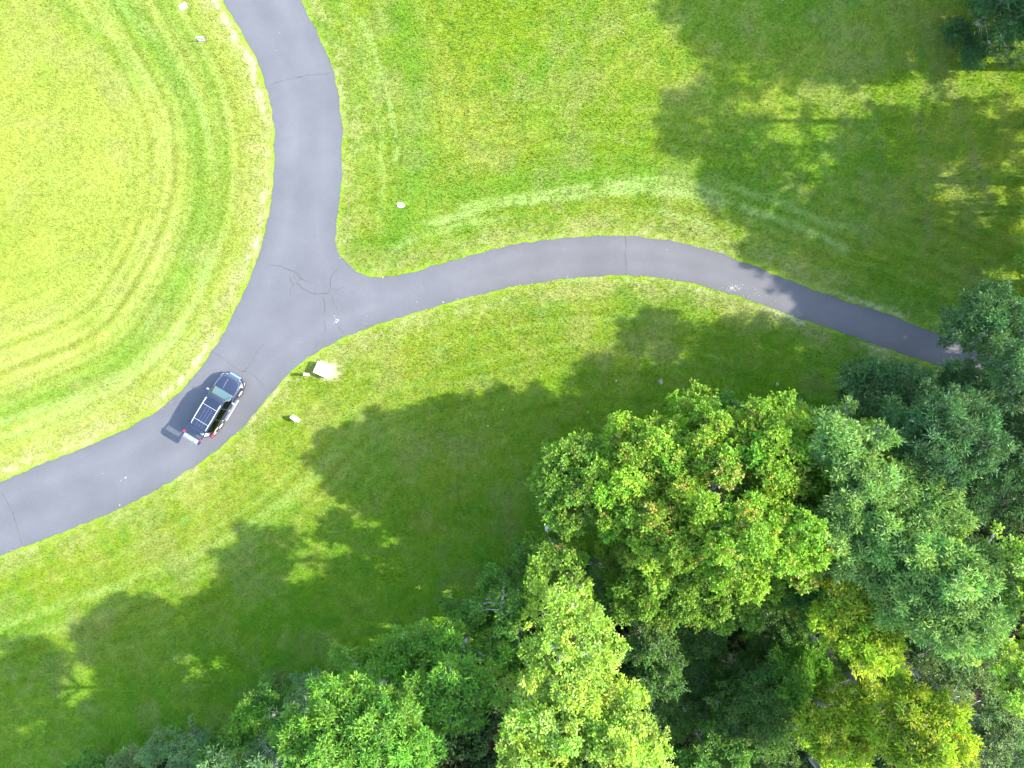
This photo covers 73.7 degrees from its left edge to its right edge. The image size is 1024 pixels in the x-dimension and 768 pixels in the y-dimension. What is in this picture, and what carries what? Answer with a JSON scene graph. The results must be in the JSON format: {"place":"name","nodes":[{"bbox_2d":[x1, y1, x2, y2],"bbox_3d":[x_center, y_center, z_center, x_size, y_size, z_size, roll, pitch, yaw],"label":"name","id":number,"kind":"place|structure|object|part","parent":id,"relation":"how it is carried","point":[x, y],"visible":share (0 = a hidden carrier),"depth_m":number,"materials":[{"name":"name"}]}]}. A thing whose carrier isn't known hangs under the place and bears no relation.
{"place":"outdoors","nodes":[
{"label":"outdoors","id":0,"kind":"place"},
{"bbox_2d":[397,202,404,207],"bbox_3d":[-8.149,-13.101,49.968,0.592,0.145,0.375,8,90,0],"label":"valve cover","id":1,"kind":"object","parent":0,"point":[400,205],"visible":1,"depth_m":49.91,"materials":[{"name":"white stone"}]},
{"bbox_2d":[0,0,1023,767],"bbox_3d":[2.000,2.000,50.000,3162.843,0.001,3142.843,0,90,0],"label":"ground","id":2,"kind":"structure","parent":0,"point":[838,200],"depth_m":50.00,"materials":[{"name":"green plant"}]},
{"bbox_2d":[60,745,112,767],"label":"bush","id":3,"kind":"object","parent":2,"relation":"on","point":[89,760],"visible":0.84,"depth_m":48.33,"materials":[{"name":"green plant"}]},
{"bbox_2d":[102,735,170,767],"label":"bush","id":4,"kind":"object","parent":2,"relation":"on","point":[113,762],"visible":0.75,"depth_m":46.75,"materials":[{"name":"green plant"}]},
{"bbox_2d":[133,714,214,767],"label":"bush","id":5,"kind":"object","parent":2,"relation":"on","point":[155,754],"visible":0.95,"depth_m":46.65,"materials":[{"name":"green plant"}]},
{"bbox_2d":[179,2,187,10],"bbox_3d":[-24.074,-27.650,49.994,0.580,0.112,0.400,-32,90,0],"label":"ground plaque","id":6,"kind":"object","parent":2,"relation":"on","point":[182,6],"visible":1,"depth_m":49.94,"materials":[{"name":"white stone"}]},
{"bbox_2d":[195,36,207,41],"bbox_3d":[-22.616,-25.108,49.720,0.650,0.760,0.040,-6,90,0],"label":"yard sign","id":7,"kind":"object","parent":2,"relation":"on","point":[202,38],"visible":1,"depth_m":49.64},
{"bbox_2d":[193,723,270,767],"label":"bush","id":8,"kind":"object","parent":2,"relation":"on","point":[231,746],"visible":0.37,"depth_m":45.84,"materials":[{"name":"green plant"}]},
{"bbox_2d":[212,741,260,767],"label":"tree","id":9,"kind":"object","parent":2,"relation":"on","point":[240,756],"visible":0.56,"depth_m":44.42,"materials":[{"name":"green plant"}]},
{"bbox_2d":[216,695,281,753],"bbox_3d":[-17.729,22.992,47.424,3.828,5.454,3.676,24,90,0],"label":"bush","id":10,"kind":"object","parent":2,"relation":"on","point":[252,723],"visible":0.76,"depth_m":45.62,"materials":[{"name":"green plant"}]},
{"bbox_2d":[190,669,315,767],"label":"tree","id":11,"kind":"object","parent":2,"relation":"on","point":[260,764],"visible":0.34,"depth_m":37.80,"materials":[{"name":"green plant"}]},
{"bbox_2d":[242,673,297,719],"bbox_3d":[-16.560,21.876,48.060,3.892,4.241,2.817,0,90,0],"label":"bush","id":12,"kind":"object","parent":2,"relation":"on","point":[266,688],"visible":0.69,"depth_m":46.76,"materials":[{"name":"green plant"}]},
{"bbox_2d":[290,415,299,421],"bbox_3d":[-15.835,2.525,49.700,0.660,0.680,0.260,36,90,0],"label":"stone marker","id":13,"kind":"object","parent":2,"relation":"on","point":[294,418],"visible":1,"depth_m":49.54,"materials":[{"name":"stone"}]},
{"bbox_2d":[279,665,321,719],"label":"tree","id":14,"kind":"object","parent":2,"relation":"on","point":[302,695],"visible":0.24,"depth_m":46.42,"materials":[{"name":"green plant"}]},
{"bbox_2d":[313,361,334,378],"bbox_3d":[-13.704,-1.028,49.695,1.200,0.710,0.940,25,90,0],"label":"utility cabinet","id":15,"kind":"object","parent":2,"relation":"on","point":[323,369],"visible":1,"depth_m":49.36,"materials":[{"name":"metal"}]},
{"bbox_2d":[317,654,363,717],"bbox_3d":[-11.448,20.692,47.296,3.934,5.711,3.292,24,90,0],"label":"bush","id":16,"kind":"object","parent":2,"relation":"on","point":[336,671],"visible":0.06,"depth_m":45.95,"materials":[{"name":"green plant"}]},
{"bbox_2d":[263,631,448,767],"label":"ash tree","id":17,"kind":"object","parent":2,"relation":"on","point":[338,734],"visible":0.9,"depth_m":34.58,"materials":[{"name":"green plant"}]},
{"bbox_2d":[368,617,467,695],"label":"ash tree","id":18,"kind":"object","parent":2,"relation":"on","point":[410,648],"visible":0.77,"depth_m":40.34,"materials":[{"name":"green plant"}]},
{"bbox_2d":[398,618,505,738],"bbox_3d":[-3.180,16.698,42.522,5.865,15.270,4.984,0,90,0],"label":"ash tree","id":19,"kind":"object","parent":2,"relation":"on","point":[458,681],"visible":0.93,"depth_m":36.10,"materials":[{"name":"green plant"}]},
{"bbox_2d":[434,588,496,642],"bbox_3d":[-2.887,15.734,47.338,4.164,5.629,4.042,-29,90,0],"label":"bush","id":20,"kind":"object","parent":2,"relation":"on","point":[483,623],"visible":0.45,"depth_m":46.04,"materials":[{"name":"green plant"}]},
{"bbox_2d":[23,0,961,748],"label":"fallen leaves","id":21,"kind":"object","parent":2,"relation":"on","point":[571,220],"visible":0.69,"depth_m":49.92,"materials":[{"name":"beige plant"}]},
{"bbox_2d":[474,562,524,611],"bbox_3d":[-0.763,14.045,47.623,3.695,5.058,3.098,0,90,0],"label":"bush","id":22,"kind":"object","parent":2,"relation":"on","point":[487,584],"visible":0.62,"depth_m":46.16,"materials":[{"name":"green plant"}]},
{"bbox_2d":[461,576,542,648],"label":"elm tree","id":23,"kind":"object","parent":2,"relation":"on","point":[506,613],"visible":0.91,"depth_m":41.02,"materials":[{"name":"green plant"}]},
{"bbox_2d":[484,596,543,682],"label":"sapling","id":24,"kind":"object","parent":2,"relation":"on","point":[507,657],"visible":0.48,"depth_m":39.87,"materials":[{"name":"green plant"}]},
{"bbox_2d":[493,717,551,762],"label":"tree","id":25,"kind":"object","parent":2,"relation":"on","point":[497,736],"visible":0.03,"depth_m":44.13,"materials":[{"name":"green plant"}]},
{"bbox_2d":[509,541,552,581],"bbox_3d":[1.518,12.475,47.779,3.674,4.748,3.366,0,90,0],"label":"bush","id":26,"kind":"object","parent":2,"relation":"on","point":[520,557],"visible":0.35,"depth_m":46.47,"materials":[{"name":"green plant"}]},
{"bbox_2d":[523,525,592,601],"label":"elm tree","id":27,"kind":"object","parent":2,"relation":"on","point":[550,552],"visible":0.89,"depth_m":38.68,"materials":[{"name":"green plant"}]},
{"bbox_2d":[515,545,633,716],"bbox_3d":[2.737,13.090,40.940,5.842,18.437,5.634,39,90,0],"label":"poplar tree","id":28,"kind":"object","parent":2,"relation":"on","point":[572,636],"visible":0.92,"depth_m":33.09,"materials":[{"name":"green plant"}]},
{"bbox_2d":[523,429,633,541],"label":"maple tree","id":29,"kind":"object","parent":2,"relation":"on","point":[566,475],"visible":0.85,"depth_m":37.63,"materials":[{"name":"green plant"}]},
{"bbox_2d":[134,401,1023,767],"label":"undergrowth","id":30,"kind":"object","parent":2,"relation":"on","point":[486,731],"visible":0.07,"depth_m":49.40,"materials":[{"name":"green plant"}]},
{"bbox_2d":[494,627,677,767],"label":"poplar tree","id":31,"kind":"object","parent":2,"relation":"on","point":[542,731],"visible":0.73,"depth_m":32.80,"materials":[{"name":"green plant"}]},
{"bbox_2d":[570,539,632,617],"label":"sapling","id":32,"kind":"object","parent":2,"relation":"on","point":[597,576],"visible":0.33,"depth_m":42.20,"materials":[{"name":"green plant"}]},
{"bbox_2d":[618,614,690,709],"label":"elm tree","id":33,"kind":"object","parent":2,"relation":"on","point":[665,674],"visible":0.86,"depth_m":40.91,"materials":[{"name":"green plant"}]},
{"bbox_2d":[642,685,715,747],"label":"sapling","id":34,"kind":"object","parent":2,"relation":"on","point":[664,708],"visible":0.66,"depth_m":43.77,"materials":[{"name":"green plant"}]},
{"bbox_2d":[594,494,784,635],"bbox_3d":[10.808,10.373,43.778,11.341,12.760,8.721,0,90,0],"label":"maple tree","id":35,"kind":"object","parent":2,"relation":"on","point":[686,595],"visible":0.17,"depth_m":38.97,"materials":[{"name":"green plant"}]},
{"bbox_2d":[649,606,732,664],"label":"sapling","id":36,"kind":"object","parent":2,"relation":"on","point":[687,643],"visible":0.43,"depth_m":44.05,"materials":[{"name":"green plant"}]},
{"bbox_2d":[673,643,745,707],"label":"sapling","id":37,"kind":"object","parent":2,"relation":"on","point":[710,667],"visible":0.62,"depth_m":44.62,"materials":[{"name":"green plant"}]},
{"bbox_2d":[667,700,753,767],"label":"elm tree","id":38,"kind":"object","parent":2,"relation":"on","point":[712,738],"visible":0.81,"depth_m":41.84,"materials":[{"name":"green plant"}]},
{"bbox_2d":[575,378,901,607],"bbox_3d":[12.695,6.033,41.489,17.702,17.338,12.914,0,90,0],"label":"maple tree","id":39,"kind":"object","parent":2,"relation":"on","point":[774,526],"visible":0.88,"depth_m":36.16,"materials":[{"name":"green plant"}]},
{"bbox_2d":[717,389,759,415],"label":"sapling","id":40,"kind":"object","parent":2,"relation":"on","point":[732,403],"visible":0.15,"depth_m":41.30,"materials":[{"name":"green plant"}]},
{"bbox_2d":[723,716,801,767],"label":"sapling","id":41,"kind":"object","parent":2,"relation":"on","point":[755,758],"visible":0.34,"depth_m":42.71,"materials":[{"name":"green plant"}]},
{"bbox_2d":[703,648,830,762],"bbox_3d":[16.057,20.052,45.024,7.760,10.267,6.462,-25,90,0],"label":"elm tree","id":42,"kind":"object","parent":2,"relation":"on","point":[764,722],"visible":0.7,"depth_m":41.48,"materials":[{"name":"green plant"}]},
{"bbox_2d":[746,593,809,665],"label":"elm tree","id":43,"kind":"object","parent":2,"relation":"on","point":[778,629],"visible":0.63,"depth_m":43.27,"materials":[{"name":"green plant"}]},
{"bbox_2d":[737,621,842,710],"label":"sapling","id":44,"kind":"object","parent":2,"relation":"on","point":[807,667],"visible":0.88,"depth_m":41.05,"materials":[{"name":"green plant"}]},
{"bbox_2d":[769,397,827,430],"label":"walnut tree","id":45,"kind":"object","parent":2,"relation":"on","point":[800,411],"depth_m":42.12,"materials":[{"name":"green plant"}]},
{"bbox_2d":[775,575,830,635],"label":"oak tree","id":46,"kind":"object","parent":2,"relation":"on","point":[805,601],"visible":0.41,"depth_m":39.26,"materials":[{"name":"green plant"}]},
{"bbox_2d":[760,649,888,767],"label":"oak tree","id":47,"kind":"object","parent":2,"relation":"on","point":[826,730],"visible":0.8,"depth_m":37.28,"materials":[{"name":"green plant"}]},
{"bbox_2d":[802,748,861,767],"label":"tree trunk","id":48,"kind":"object","parent":2,"relation":"on","point":[814,763],"visible":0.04,"depth_m":48.32,"materials":[{"name":"grey plant"}]},
{"bbox_2d":[779,576,911,681],"bbox_3d":[18.593,12.952,42.065,4.616,16.188,5.502,-38,90,0],"label":"oak tree","id":49,"kind":"object","parent":2,"relation":"on","point":[841,619],"visible":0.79,"depth_m":35.28,"materials":[{"name":"green plant"}]},
{"bbox_2d":[788,394,907,488],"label":"walnut tree","id":50,"kind":"object","parent":2,"relation":"on","point":[857,444],"visible":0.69,"depth_m":34.80,"materials":[{"name":"green plant"}]},
{"bbox_2d":[805,633,917,712],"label":"sapling","id":51,"kind":"object","parent":2,"relation":"on","point":[894,681],"visible":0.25,"depth_m":40.77,"materials":[{"name":"green plant"}]},
{"bbox_2d":[832,351,936,422],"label":"locust tree","id":52,"kind":"object","parent":2,"relation":"on","point":[867,385],"visible":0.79,"depth_m":39.01,"materials":[{"name":"green plant"}]},
{"bbox_2d":[805,446,983,590],"bbox_3d":[19.291,7.114,41.713,8.130,16.897,7.797,0,90,0],"label":"walnut tree","id":53,"kind":"object","parent":2,"relation":"on","point":[863,534],"visible":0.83,"depth_m":34.59,"materials":[{"name":"green plant"}]},
{"bbox_2d":[806,634,984,767],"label":"oak tree","id":54,"kind":"object","parent":2,"relation":"on","point":[938,746],"visible":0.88,"depth_m":35.13,"materials":[{"name":"green plant"}]},
{"bbox_2d":[892,443,953,493],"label":"locust tree","id":55,"kind":"object","parent":2,"relation":"on","point":[930,473],"visible":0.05,"depth_m":40.36,"materials":[{"name":"green plant"}]},
{"bbox_2d":[839,530,1023,670],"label":"walnut tree","id":56,"kind":"object","parent":2,"relation":"on","point":[950,595],"visible":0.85,"depth_m":33.06,"materials":[{"name":"green plant"}]},
{"bbox_2d":[863,376,1020,492],"bbox_3d":[23.132,2.562,41.628,8.283,17.129,5.922,0,90,0],"label":"locust tree","id":57,"kind":"object","parent":2,"relation":"on","point":[954,430],"visible":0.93,"depth_m":34.49,"materials":[{"name":"green plant"}]},
{"bbox_2d":[861,578,1023,720],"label":"linden tree","id":58,"kind":"object","parent":2,"relation":"on","point":[1008,662],"visible":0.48,"depth_m":33.54,"materials":[{"name":"green plant"}]},
{"bbox_2d":[910,631,998,695],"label":"sapling","id":59,"kind":"object","parent":2,"relation":"on","point":[946,675],"visible":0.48,"depth_m":41.96,"materials":[{"name":"green plant"}]},
{"bbox_2d":[912,457,1000,524],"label":"locust tree","id":60,"kind":"object","parent":2,"relation":"on","point":[978,500],"visible":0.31,"depth_m":39.96,"materials":[{"name":"green plant"}]},
{"bbox_2d":[893,645,1023,767],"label":"elm tree","id":61,"kind":"object","parent":2,"relation":"on","point":[999,740],"visible":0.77,"depth_m":37.01,"materials":[{"name":"green plant"}]},
{"bbox_2d":[925,353,1011,407],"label":"locust tree","id":62,"kind":"object","parent":2,"relation":"on","point":[957,374],"visible":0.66,"depth_m":38.64,"materials":[{"name":"green plant"}]},
{"bbox_2d":[935,277,1023,363],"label":"locust tree","id":63,"kind":"object","parent":2,"relation":"on","point":[989,322],"visible":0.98,"depth_m":37.40,"materials":[{"name":"green plant"}]},
{"bbox_2d":[937,0,1023,74],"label":"locust tree","id":64,"kind":"object","parent":2,"relation":"on","point":[1008,24],"visible":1,"depth_m":47.69,"materials":[{"name":"green plant"}]},
{"bbox_2d":[951,472,1023,524],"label":"locust tree","id":65,"kind":"object","parent":2,"relation":"on","point":[1020,508],"visible":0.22,"depth_m":41.73,"materials":[{"name":"green plant"}]},
{"bbox_2d":[953,519,1023,615],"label":"linden tree","id":66,"kind":"object","parent":2,"relation":"on","point":[1015,556],"visible":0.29,"depth_m":32.70,"materials":[{"name":"green plant"}]},
{"bbox_2d":[960,397,1023,493],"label":"locust tree","id":67,"kind":"object","parent":2,"relation":"on","point":[1012,472],"visible":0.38,"depth_m":38.55,"materials":[{"name":"green plant"}]},
{"bbox_2d":[967,337,1023,415],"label":"locust tree","id":68,"kind":"object","parent":2,"relation":"on","point":[1013,365],"visible":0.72,"depth_m":35.18,"materials":[{"name":"green plant"}]},
{"bbox_2d":[995,587,1019,642],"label":"sapling","id":69,"kind":"object","parent":2,"relation":"on","point":[1008,623],"visible":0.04,"depth_m":42.20,"materials":[{"name":"green plant"}]},
{"bbox_2d":[1012,235,1023,270],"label":"tree","id":70,"kind":"object","parent":2,"relation":"on","point":[1019,255],"visible":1,"depth_m":47.52,"materials":[{"name":"green plant"}]},
{"bbox_2d":[0,0,1023,555],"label":"road","id":71,"kind":"structure","parent":0,"point":[310,290],"depth_m":49.99,"materials":[{"name":"grey asphalt"}]},
{"bbox_2d":[182,371,245,444],"bbox_3d":[-21.334,1.660,49.038,2.332,1.901,5.449,31,90,0],"label":"sport utility vehicle","id":72,"kind":"object","parent":71,"relation":"on","point":[224,393],"visible":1,"depth_m":48.65,"materials":[{"name":"black paint"}]},
{"bbox_3d":[-21.230,2.995,48.603,0.170,0.630,0.980,31,90,0],"label":"side window","id":73,"kind":"part","parent":72,"relation":"part of","materials":[{"name":"black glass"}]},
{"bbox_3d":[-20.730,2.163,48.603,0.170,0.630,0.840,31,90,0],"label":"side window","id":74,"kind":"part","parent":72,"relation":"part of","materials":[{"name":"black glass"}]},
{"bbox_3d":[-20.315,1.473,48.603,0.170,0.630,0.750,31,90,0],"label":"side window","id":75,"kind":"part","parent":72,"relation":"part of","materials":[{"name":"black glass"}]},
{"bbox_2d":[6,32,857,550],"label":"road litter","id":76,"kind":"object","parent":71,"relation":"on","point":[728,286],"visible":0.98,"depth_m":49.97,"materials":[{"name":"beige"}]}
]}

